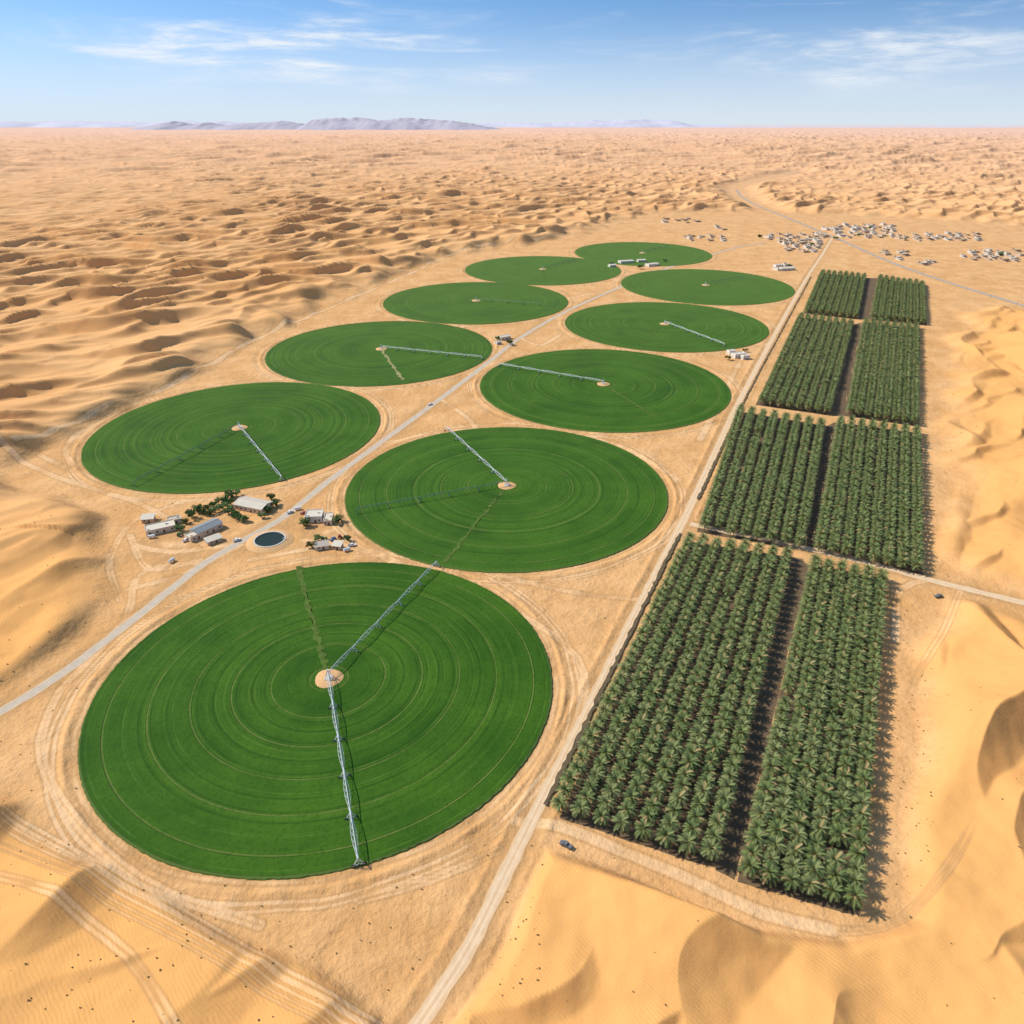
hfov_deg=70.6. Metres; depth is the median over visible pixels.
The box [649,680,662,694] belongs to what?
palm tree
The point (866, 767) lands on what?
palm tree
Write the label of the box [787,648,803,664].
palm tree
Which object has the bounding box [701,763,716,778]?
palm tree
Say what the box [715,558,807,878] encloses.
orchard soil
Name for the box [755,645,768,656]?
palm tree
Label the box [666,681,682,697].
palm tree
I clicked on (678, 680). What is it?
palm tree
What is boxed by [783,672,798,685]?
palm tree
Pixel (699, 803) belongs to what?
palm tree
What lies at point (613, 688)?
palm tree
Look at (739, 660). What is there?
palm tree
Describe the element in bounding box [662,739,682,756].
palm tree
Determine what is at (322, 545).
farm building
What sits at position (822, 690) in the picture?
palm tree
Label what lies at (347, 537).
shade tree
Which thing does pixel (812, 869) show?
palm tree
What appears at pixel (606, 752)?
palm tree
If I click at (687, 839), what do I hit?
palm tree
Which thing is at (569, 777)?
palm tree
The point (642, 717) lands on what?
palm tree
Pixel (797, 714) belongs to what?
palm tree
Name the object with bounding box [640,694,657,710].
palm tree
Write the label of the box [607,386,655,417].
field track
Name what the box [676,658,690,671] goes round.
palm tree
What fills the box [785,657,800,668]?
palm tree
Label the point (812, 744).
palm tree
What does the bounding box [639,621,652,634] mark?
palm tree
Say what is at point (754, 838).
palm tree
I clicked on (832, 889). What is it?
palm tree
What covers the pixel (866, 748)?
palm tree
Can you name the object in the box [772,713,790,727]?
palm tree
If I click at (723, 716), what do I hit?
palm tree
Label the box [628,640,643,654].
palm tree
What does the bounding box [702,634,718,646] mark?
palm tree
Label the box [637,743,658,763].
palm tree
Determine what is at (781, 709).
palm tree
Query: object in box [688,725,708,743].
palm tree
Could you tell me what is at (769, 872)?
palm tree
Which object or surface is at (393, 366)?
field track
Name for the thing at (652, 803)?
palm tree
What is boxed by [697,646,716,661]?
palm tree
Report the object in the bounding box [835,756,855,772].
palm tree
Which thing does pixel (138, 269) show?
ground
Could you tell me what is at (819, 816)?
palm tree
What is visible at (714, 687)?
palm tree
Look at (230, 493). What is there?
shade tree
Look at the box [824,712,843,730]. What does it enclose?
palm tree
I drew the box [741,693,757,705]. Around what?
palm tree
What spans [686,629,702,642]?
palm tree
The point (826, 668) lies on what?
palm tree
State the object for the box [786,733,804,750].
palm tree
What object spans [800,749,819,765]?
palm tree
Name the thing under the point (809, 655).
palm tree
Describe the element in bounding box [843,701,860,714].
palm tree
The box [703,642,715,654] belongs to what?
palm tree
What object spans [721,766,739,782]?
palm tree
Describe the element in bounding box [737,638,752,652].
palm tree
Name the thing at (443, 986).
road
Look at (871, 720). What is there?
palm tree
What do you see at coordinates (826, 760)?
palm tree
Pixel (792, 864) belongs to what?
palm tree
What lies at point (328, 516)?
farm building
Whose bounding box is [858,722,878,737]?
palm tree
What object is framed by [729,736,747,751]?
palm tree
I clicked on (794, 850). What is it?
palm tree
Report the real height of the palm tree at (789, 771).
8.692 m
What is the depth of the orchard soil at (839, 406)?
811.44 m
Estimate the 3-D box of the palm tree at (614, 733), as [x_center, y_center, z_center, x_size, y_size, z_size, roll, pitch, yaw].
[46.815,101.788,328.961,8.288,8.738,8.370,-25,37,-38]
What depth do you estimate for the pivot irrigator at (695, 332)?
956.94 m
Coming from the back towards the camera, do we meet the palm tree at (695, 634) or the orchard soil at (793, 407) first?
the orchard soil at (793, 407)
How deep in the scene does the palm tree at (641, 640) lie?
386.64 m
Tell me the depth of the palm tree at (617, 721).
332.00 m
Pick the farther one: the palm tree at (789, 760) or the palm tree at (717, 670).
the palm tree at (717, 670)
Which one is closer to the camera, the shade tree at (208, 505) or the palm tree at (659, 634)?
the palm tree at (659, 634)
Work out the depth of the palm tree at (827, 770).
309.13 m
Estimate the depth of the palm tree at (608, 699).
345.10 m
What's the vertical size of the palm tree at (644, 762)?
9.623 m
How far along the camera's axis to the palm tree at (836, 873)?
264.87 m
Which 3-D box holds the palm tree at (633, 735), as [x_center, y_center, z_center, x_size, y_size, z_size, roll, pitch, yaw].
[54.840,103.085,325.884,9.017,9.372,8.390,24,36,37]
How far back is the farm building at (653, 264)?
1426.38 m
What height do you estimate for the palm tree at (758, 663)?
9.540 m
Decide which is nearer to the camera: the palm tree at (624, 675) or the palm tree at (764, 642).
the palm tree at (624, 675)
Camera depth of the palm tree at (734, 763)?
311.55 m
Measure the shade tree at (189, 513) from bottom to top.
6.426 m
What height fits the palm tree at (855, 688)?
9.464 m
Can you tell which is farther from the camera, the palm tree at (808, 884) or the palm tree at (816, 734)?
the palm tree at (816, 734)
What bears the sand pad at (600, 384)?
on the crop field at (669, 393)
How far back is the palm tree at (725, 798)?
295.71 m
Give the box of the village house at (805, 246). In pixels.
[803,244,812,248]
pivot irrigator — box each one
[131,423,284,486]
[324,561,440,867]
[356,426,508,514]
[379,344,482,359]
[475,298,539,305]
[498,363,604,383]
[663,321,724,346]
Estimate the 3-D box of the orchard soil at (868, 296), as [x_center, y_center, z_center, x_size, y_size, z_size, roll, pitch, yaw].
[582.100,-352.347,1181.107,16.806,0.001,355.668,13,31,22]
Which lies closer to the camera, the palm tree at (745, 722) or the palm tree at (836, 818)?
the palm tree at (836, 818)
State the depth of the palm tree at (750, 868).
268.34 m
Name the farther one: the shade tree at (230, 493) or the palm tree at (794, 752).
the shade tree at (230, 493)
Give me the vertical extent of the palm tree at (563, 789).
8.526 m
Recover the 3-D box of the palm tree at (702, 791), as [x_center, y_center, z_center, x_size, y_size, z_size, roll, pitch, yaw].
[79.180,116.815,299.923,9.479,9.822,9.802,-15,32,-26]
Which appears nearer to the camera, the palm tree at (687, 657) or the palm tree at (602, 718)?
the palm tree at (602, 718)
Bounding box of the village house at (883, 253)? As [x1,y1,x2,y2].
[878,252,891,255]
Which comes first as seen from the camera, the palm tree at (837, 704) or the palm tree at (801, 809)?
the palm tree at (801, 809)
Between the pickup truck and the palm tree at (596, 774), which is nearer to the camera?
the pickup truck
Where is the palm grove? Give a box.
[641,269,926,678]
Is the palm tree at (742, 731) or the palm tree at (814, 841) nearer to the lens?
the palm tree at (814, 841)
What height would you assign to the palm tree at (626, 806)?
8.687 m
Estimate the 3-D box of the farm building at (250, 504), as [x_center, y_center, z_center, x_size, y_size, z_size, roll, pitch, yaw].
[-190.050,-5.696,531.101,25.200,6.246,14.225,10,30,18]
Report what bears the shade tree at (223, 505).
on the ground
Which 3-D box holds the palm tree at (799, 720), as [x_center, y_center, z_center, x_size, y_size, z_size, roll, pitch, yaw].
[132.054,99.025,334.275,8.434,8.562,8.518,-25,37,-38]
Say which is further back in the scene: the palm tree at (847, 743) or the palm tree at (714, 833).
the palm tree at (847, 743)
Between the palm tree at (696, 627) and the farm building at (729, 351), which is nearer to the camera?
the palm tree at (696, 627)
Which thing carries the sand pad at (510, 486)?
on the crop field at (570, 500)
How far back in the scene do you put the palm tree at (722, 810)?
290.26 m
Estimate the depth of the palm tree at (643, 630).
391.52 m
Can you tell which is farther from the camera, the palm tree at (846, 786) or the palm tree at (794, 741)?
the palm tree at (794, 741)
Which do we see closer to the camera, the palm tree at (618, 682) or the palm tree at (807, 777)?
the palm tree at (807, 777)
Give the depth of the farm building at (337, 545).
480.30 m
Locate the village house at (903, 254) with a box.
[898,252,910,255]
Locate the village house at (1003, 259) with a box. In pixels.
[997,257,1010,261]
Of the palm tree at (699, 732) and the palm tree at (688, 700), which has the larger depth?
the palm tree at (688, 700)
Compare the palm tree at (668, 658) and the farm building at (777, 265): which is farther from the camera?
the farm building at (777, 265)
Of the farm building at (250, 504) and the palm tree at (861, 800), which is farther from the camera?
the farm building at (250, 504)
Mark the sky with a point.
(697, 62)
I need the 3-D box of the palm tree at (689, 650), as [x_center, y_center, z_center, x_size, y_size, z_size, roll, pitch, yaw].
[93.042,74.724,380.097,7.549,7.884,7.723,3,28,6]
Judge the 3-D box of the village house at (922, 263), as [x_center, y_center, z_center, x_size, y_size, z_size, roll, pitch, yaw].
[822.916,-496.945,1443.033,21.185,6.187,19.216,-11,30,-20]
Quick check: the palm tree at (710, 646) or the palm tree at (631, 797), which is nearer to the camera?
the palm tree at (631, 797)
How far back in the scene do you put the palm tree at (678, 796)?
295.52 m
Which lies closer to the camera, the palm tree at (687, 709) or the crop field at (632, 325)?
the palm tree at (687, 709)
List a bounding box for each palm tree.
[549,793,569,814]
[555,782,572,801]
[559,768,581,789]
[567,759,587,777]
[570,799,589,819]
[572,748,590,765]
[575,788,595,808]
[577,737,595,757]
[581,727,601,746]
[582,777,598,795]
[587,719,604,736]
[587,767,605,783]
[592,712,608,728]
[592,756,609,773]
[592,808,609,826]
[596,794,615,812]
[597,702,613,719]
[598,744,615,762]
[599,691,619,708]
[601,734,619,752]
[601,782,619,800]
[604,683,623,699]
[604,770,625,790]
[605,726,622,742]
[608,676,626,694]
[608,713,629,732]
[611,760,629,780]
[612,812,631,833]
[613,671,630,683]
[615,705,631,720]
[615,750,633,768]
[616,800,636,822]
[617,661,632,676]
[618,695,635,715]
[620,739,640,758]
[621,655,636,668]
[622,787,641,806]
[623,691,640,706]
[624,729,643,745]
[625,648,639,661]
[627,682,641,695]
[627,718,646,737]
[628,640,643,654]
[628,776,646,797]
[630,671,648,690]
[631,767,649,784]
[633,635,646,647]
[634,713,649,729]
[634,818,653,841]
[635,625,650,639]
[635,666,649,679]
[635,753,654,773]
[637,658,655,673]
[637,703,653,720]
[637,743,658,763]
[638,806,657,827]
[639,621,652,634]
[640,650,657,664]
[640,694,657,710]
[642,684,662,701]
[644,643,660,656]
[644,734,662,750]
[644,796,662,816]
[648,636,663,649]
[648,724,665,743]
[648,784,665,802]
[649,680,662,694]
[650,714,669,733]
[651,670,667,684]
[651,771,671,791]
[653,630,664,642]
[654,622,670,636]
[654,661,670,677]
[655,707,673,724]
[655,826,676,848]
[656,759,675,779]
[658,697,676,714]
[658,748,679,769]
[659,653,673,667]
[659,812,679,833]
[661,649,676,659]
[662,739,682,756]
[663,691,677,705]
[664,637,682,653]
[664,802,682,818]
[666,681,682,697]
[666,731,683,744]
[668,675,684,688]
[668,788,689,809]
[669,634,682,645]
[670,629,683,639]
[671,723,687,738]
[672,775,691,793]
[673,668,688,679]
[673,710,691,729]
[674,621,687,633]
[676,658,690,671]
[676,752,701,776]
[676,767,695,782]
[676,832,699,855]
[677,703,692,716]
[679,653,694,667]
[680,694,697,709]
[680,742,702,763]
[682,646,695,655]
[682,819,702,839]
[683,686,701,701]
[684,675,703,692]
[685,636,699,650]
[685,736,704,754]
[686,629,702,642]
[687,668,707,686]
[687,808,705,826]
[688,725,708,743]
[689,794,708,815]
[690,623,704,635]
[692,717,710,732]
[693,780,714,802]
[694,663,707,676]
[696,655,711,668]
[696,709,711,724]
[696,774,716,790]
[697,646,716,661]
[698,838,723,862]
[699,699,715,715]
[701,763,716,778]
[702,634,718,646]
[702,753,719,769]
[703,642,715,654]
[703,689,717,703]
[703,737,726,760]
[703,826,724,846]
[704,626,721,640]
[706,683,720,696]
[707,673,724,687]
[708,814,728,835]
[709,665,725,680]
[710,732,728,746]
[712,720,730,735]
[712,801,730,820]
[713,655,729,670]
[713,710,734,730]
[713,788,736,808]
[716,652,730,665]
[717,643,733,655]
[717,776,738,795]
[719,693,739,709]
[719,704,733,717]
[721,637,735,649]
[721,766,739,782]
[722,631,736,645]
[722,686,740,702]
[722,756,742,774]
[724,676,741,690]
[728,671,743,683]
[728,746,744,761]
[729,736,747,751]
[730,663,746,675]
[732,723,750,743]
[733,717,751,731]
[734,654,748,669]
[735,649,748,663]
[736,707,753,721]
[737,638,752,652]
[738,854,761,879]
[739,633,753,647]
[739,698,757,714]
[740,841,763,864]
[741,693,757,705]
[742,682,760,697]
[743,826,766,849]
[744,674,763,690]
[748,665,763,678]
[748,804,772,826]
[748,818,765,835]
[750,649,769,665]
[750,657,766,672]
[751,792,773,810]
[754,779,777,801]
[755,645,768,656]
[756,637,772,649]
[758,861,780,887]
[760,772,778,787]
[761,749,782,767]
[761,756,781,776]
[761,850,781,869]
[763,834,785,856]
[764,739,784,757]
[764,818,790,842]
[767,728,786,748]
[769,808,790,828]
[770,722,788,734]
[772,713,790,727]
[772,796,794,817]
[774,786,795,807]
[775,704,789,717]
[777,694,793,710]
[777,752,801,771]
[777,775,796,792]
[778,764,798,785]
[780,679,796,694]
[780,869,801,891]
[781,855,803,876]
[782,746,800,761]
[782,840,806,862]
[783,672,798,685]
[784,662,800,676]
[784,823,808,845]
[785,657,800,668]
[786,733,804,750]
[786,811,810,834]
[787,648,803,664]
[787,722,805,741]
[789,717,806,732]
[790,708,808,723]
[791,801,810,820]
[792,789,811,808]
[793,687,813,705]
[793,698,809,714]
[794,779,814,797]
[796,682,813,696]
[796,770,815,785]
[797,757,819,777]
[798,874,822,895]
[799,665,817,680]
[799,674,815,688]
[800,659,817,671]
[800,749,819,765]
[800,856,826,882]
[801,735,821,755]
[802,650,818,663]
[802,843,826,866]
[804,727,824,745]
[806,720,822,735]
[807,834,826,852]
[808,712,825,725]
[808,818,829,839]
[809,692,829,707]
[809,699,828,719]
[809,809,831,825]
[810,782,835,803]
[812,678,830,691]
[812,685,830,699]
[812,797,832,815]
[815,670,831,683]
[815,772,836,789]
[816,654,835,669]
[816,764,833,777]
[817,664,832,674]
[818,752,836,769]
[820,741,840,759]
[820,847,847,870]
[821,880,843,902]
[823,723,841,738]
[823,735,839,748]
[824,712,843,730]
[824,864,847,888]
[827,697,844,713]
[827,822,851,848]
[828,682,846,695]
[829,690,845,702]
[829,800,851,819]
[830,673,848,687]
[830,814,849,831]
[832,666,848,678]
[832,789,853,806]
[833,777,856,796]
[834,767,854,783]
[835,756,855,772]
[837,748,857,763]
[838,738,858,752]
[840,728,857,743]
[841,708,861,725]
[841,718,860,736]
[841,882,868,909]
[843,691,863,709]
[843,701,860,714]
[844,868,868,890]
[845,682,865,700]
[845,843,868,864]
[845,858,867,875]
[847,675,864,690]
[847,828,870,850]
[848,816,871,836]
[849,668,866,684]
[849,804,872,826]
[851,769,874,789]
[851,792,873,812]
[852,785,871,800]
[856,733,876,748]
[856,742,875,758]
[856,750,876,770]
[856,762,873,779]
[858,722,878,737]
[860,696,879,709]
[860,705,879,721]
[860,713,879,733]
[861,678,880,694]
[862,688,879,699]
[865,672,881,683]
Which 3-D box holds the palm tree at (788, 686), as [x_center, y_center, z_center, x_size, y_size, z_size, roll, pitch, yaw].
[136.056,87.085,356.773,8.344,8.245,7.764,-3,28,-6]
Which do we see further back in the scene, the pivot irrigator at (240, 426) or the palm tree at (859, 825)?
the pivot irrigator at (240, 426)
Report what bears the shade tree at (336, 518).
on the ground
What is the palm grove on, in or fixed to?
on the ground
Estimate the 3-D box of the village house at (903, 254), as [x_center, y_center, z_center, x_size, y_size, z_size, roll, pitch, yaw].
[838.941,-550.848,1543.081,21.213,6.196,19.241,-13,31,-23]
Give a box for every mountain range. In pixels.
[0,119,1023,127]
[128,117,498,129]
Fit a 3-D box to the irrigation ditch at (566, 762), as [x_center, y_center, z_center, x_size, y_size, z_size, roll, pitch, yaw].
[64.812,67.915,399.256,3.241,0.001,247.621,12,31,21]
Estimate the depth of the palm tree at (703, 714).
337.51 m
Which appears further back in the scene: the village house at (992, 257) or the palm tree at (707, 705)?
the village house at (992, 257)
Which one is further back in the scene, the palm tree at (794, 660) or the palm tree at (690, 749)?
the palm tree at (794, 660)
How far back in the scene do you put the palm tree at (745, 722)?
332.54 m
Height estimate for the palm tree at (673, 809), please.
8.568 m
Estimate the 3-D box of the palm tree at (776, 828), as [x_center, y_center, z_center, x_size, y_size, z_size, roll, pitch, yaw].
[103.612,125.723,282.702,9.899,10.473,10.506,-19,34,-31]
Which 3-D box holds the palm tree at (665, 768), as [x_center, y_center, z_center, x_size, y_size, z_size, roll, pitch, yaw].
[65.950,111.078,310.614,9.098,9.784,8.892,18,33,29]
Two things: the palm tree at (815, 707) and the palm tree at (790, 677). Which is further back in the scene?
the palm tree at (790, 677)
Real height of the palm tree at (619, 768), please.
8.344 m
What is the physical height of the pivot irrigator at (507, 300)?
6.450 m
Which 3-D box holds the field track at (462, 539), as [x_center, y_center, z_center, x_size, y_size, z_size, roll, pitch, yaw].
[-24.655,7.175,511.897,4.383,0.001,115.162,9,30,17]
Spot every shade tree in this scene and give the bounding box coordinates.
[173,524,184,530]
[184,509,195,517]
[191,504,202,511]
[196,507,206,513]
[203,503,211,508]
[208,504,221,511]
[214,496,221,502]
[215,502,228,508]
[222,497,233,504]
[222,505,233,513]
[224,489,233,497]
[231,509,239,518]
[235,513,248,521]
[257,512,266,516]
[264,506,271,511]
[266,493,275,498]
[271,498,277,506]
[298,517,309,526]
[305,541,315,547]
[313,534,321,539]
[331,514,343,522]
[343,534,351,539]
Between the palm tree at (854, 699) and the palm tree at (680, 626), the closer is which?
the palm tree at (854, 699)
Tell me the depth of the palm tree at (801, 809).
290.26 m
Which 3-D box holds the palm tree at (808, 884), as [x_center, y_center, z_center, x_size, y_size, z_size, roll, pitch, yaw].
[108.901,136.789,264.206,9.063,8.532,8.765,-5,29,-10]
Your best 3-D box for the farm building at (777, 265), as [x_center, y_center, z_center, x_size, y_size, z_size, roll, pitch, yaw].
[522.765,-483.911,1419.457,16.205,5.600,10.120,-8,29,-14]
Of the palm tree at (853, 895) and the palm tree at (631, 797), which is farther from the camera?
the palm tree at (631, 797)
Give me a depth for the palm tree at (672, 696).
348.72 m
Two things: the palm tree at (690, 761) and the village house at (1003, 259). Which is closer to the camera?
the palm tree at (690, 761)
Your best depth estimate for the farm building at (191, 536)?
490.90 m
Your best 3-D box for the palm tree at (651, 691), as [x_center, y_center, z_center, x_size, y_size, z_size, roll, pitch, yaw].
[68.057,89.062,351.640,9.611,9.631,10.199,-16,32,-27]
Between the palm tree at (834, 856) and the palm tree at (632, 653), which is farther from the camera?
the palm tree at (632, 653)
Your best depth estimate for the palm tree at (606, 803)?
294.17 m
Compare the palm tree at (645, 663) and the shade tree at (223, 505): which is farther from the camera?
the shade tree at (223, 505)
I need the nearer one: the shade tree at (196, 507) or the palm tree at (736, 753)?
the palm tree at (736, 753)
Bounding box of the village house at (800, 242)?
[795,240,807,244]
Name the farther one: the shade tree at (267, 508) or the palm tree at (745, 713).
the shade tree at (267, 508)
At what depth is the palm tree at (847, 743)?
321.63 m
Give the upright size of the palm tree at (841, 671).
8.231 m
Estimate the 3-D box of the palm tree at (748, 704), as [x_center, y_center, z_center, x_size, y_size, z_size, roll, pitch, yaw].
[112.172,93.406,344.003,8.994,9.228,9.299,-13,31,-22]
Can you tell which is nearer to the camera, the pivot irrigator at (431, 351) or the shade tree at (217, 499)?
the shade tree at (217, 499)
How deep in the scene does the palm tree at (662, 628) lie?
394.25 m
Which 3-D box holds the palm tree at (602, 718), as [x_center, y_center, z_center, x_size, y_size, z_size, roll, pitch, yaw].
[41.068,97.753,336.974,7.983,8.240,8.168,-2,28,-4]
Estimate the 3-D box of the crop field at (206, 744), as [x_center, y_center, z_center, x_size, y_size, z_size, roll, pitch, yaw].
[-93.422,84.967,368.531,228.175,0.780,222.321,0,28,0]
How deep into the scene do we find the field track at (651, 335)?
958.19 m
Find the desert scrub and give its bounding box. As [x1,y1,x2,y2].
[0,352,1023,1022]
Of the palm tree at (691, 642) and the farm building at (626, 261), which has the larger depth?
the farm building at (626, 261)
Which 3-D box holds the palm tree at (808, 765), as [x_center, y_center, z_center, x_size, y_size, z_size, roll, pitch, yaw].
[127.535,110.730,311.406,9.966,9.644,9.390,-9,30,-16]
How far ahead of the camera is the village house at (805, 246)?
1625.20 m
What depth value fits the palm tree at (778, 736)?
324.32 m
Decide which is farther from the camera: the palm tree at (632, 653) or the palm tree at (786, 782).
the palm tree at (632, 653)
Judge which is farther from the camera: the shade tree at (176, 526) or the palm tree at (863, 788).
the shade tree at (176, 526)
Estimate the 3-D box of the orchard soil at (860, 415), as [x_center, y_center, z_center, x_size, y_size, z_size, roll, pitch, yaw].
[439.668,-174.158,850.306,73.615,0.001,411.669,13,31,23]
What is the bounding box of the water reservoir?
[246,529,293,552]
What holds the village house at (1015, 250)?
on the ground
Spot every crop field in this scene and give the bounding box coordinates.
[77,562,552,879]
[81,382,380,493]
[265,321,491,386]
[344,427,667,572]
[383,282,567,324]
[465,256,620,284]
[480,349,730,432]
[565,302,768,352]
[575,242,711,265]
[621,269,794,305]
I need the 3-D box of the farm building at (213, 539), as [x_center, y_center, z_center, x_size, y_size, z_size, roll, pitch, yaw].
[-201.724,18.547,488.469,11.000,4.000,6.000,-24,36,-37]
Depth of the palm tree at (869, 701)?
343.80 m
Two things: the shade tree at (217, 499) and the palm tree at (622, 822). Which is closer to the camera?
the palm tree at (622, 822)
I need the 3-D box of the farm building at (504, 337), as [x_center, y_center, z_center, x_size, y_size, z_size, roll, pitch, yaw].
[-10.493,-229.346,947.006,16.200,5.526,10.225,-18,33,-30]
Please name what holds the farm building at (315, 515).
on the ground
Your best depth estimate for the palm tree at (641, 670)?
363.65 m
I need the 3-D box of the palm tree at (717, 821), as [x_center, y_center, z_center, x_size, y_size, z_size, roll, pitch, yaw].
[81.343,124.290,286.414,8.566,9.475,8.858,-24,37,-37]
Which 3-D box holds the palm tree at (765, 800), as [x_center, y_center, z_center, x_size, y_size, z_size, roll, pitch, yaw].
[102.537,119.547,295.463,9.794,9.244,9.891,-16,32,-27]
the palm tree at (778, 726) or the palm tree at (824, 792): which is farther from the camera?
the palm tree at (778, 726)
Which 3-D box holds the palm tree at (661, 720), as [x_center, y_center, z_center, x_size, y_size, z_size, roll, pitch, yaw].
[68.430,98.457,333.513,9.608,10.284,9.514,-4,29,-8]
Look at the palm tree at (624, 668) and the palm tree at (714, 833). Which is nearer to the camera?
the palm tree at (714, 833)
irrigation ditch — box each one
[543,533,680,804]
[697,277,810,498]
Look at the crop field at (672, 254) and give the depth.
1562.52 m
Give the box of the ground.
[0,125,1023,1023]
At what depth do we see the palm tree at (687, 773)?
306.58 m
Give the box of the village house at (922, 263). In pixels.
[916,261,930,265]
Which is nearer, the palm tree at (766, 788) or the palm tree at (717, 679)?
the palm tree at (766, 788)
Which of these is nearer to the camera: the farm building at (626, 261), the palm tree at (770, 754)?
the palm tree at (770, 754)
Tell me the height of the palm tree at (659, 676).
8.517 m
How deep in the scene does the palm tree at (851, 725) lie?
331.56 m
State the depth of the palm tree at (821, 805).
292.81 m
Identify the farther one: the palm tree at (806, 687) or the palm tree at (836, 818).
the palm tree at (806, 687)
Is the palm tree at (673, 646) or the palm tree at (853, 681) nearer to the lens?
the palm tree at (853, 681)
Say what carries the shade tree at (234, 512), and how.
on the ground
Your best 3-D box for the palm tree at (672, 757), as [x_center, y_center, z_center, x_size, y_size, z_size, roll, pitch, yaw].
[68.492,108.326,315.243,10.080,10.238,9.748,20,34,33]
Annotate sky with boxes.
[0,0,1023,124]
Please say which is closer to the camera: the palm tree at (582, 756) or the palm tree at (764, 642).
the palm tree at (582, 756)
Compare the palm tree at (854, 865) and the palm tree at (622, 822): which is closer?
the palm tree at (854, 865)
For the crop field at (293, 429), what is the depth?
649.76 m
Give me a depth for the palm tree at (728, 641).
384.24 m
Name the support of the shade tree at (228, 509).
on the ground
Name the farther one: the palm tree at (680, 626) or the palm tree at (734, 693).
the palm tree at (680, 626)
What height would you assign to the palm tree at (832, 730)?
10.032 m
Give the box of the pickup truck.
[559,839,572,848]
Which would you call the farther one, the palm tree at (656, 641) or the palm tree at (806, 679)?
the palm tree at (656, 641)
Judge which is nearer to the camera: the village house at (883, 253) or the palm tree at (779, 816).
the palm tree at (779, 816)
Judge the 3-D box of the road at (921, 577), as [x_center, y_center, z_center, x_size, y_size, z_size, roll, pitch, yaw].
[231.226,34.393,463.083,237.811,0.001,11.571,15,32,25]
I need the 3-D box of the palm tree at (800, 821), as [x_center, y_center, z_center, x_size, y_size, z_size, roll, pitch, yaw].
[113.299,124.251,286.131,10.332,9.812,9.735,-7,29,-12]
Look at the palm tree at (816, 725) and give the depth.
331.18 m
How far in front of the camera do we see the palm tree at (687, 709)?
340.26 m
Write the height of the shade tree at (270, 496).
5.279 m
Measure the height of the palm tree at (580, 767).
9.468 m
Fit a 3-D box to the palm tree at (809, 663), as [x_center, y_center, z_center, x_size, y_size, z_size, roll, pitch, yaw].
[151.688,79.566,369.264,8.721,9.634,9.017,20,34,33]
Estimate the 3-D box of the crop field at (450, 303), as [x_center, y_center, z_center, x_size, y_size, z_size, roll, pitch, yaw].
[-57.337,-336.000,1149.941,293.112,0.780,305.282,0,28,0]
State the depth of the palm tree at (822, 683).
356.28 m
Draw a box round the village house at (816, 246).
[811,244,821,248]
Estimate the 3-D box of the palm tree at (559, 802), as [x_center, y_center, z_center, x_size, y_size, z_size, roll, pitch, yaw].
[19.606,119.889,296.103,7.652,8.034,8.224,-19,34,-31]
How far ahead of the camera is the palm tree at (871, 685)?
354.31 m
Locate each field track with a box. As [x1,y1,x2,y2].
[296,566,328,669]
[381,350,403,379]
[441,489,504,562]
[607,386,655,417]
[640,325,663,344]
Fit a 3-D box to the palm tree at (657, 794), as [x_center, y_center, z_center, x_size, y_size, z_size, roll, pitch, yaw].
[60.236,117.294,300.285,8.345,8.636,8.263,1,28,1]
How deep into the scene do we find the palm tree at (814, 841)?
278.00 m
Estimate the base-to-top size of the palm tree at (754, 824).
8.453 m
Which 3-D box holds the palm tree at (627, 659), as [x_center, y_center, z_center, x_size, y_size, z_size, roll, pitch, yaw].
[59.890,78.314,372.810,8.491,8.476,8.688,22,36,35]
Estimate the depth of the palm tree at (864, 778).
303.80 m
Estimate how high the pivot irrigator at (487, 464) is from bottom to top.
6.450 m
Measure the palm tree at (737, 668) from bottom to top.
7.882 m
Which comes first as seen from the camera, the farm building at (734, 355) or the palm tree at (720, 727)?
the palm tree at (720, 727)
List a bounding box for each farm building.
[140,513,155,523]
[144,519,175,535]
[167,514,181,523]
[184,531,204,542]
[188,518,222,535]
[203,533,222,545]
[233,496,272,513]
[304,509,323,522]
[314,540,329,550]
[323,512,333,524]
[331,540,343,549]
[498,334,510,340]
[618,259,633,263]
[645,262,659,266]
[726,349,735,354]
[730,351,745,358]
[740,354,749,359]
[773,264,782,266]
[779,266,794,270]
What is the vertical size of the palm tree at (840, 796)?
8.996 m
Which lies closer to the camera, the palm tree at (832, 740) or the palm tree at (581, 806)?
the palm tree at (581, 806)
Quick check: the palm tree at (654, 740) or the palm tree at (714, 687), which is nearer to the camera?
the palm tree at (654, 740)
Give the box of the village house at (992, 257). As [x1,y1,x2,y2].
[988,255,997,259]
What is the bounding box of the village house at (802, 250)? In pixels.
[797,249,810,252]
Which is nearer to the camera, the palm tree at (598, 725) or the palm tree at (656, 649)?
the palm tree at (598, 725)
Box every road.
[0,243,763,715]
[407,238,832,1023]
[689,522,1023,605]
[736,172,1023,306]
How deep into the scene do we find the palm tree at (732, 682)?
355.42 m
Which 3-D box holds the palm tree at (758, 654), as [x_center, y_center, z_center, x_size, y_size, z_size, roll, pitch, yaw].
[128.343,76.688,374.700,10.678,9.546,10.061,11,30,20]
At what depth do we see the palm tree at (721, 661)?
368.59 m
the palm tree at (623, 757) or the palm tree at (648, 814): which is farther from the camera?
the palm tree at (623, 757)
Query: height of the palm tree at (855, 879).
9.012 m
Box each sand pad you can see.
[231,425,247,430]
[315,669,343,687]
[498,482,515,489]
[597,382,609,385]
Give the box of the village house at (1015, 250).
[1010,248,1021,251]
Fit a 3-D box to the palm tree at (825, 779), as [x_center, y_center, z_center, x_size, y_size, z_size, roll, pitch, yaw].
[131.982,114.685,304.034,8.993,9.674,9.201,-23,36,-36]
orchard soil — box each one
[560,542,791,867]
[697,413,825,550]
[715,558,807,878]
[737,565,885,914]
[756,319,853,415]
[802,275,866,318]
[806,422,833,551]
[811,422,922,574]
[831,323,860,415]
[843,322,919,425]
[859,278,876,318]
[869,278,926,325]

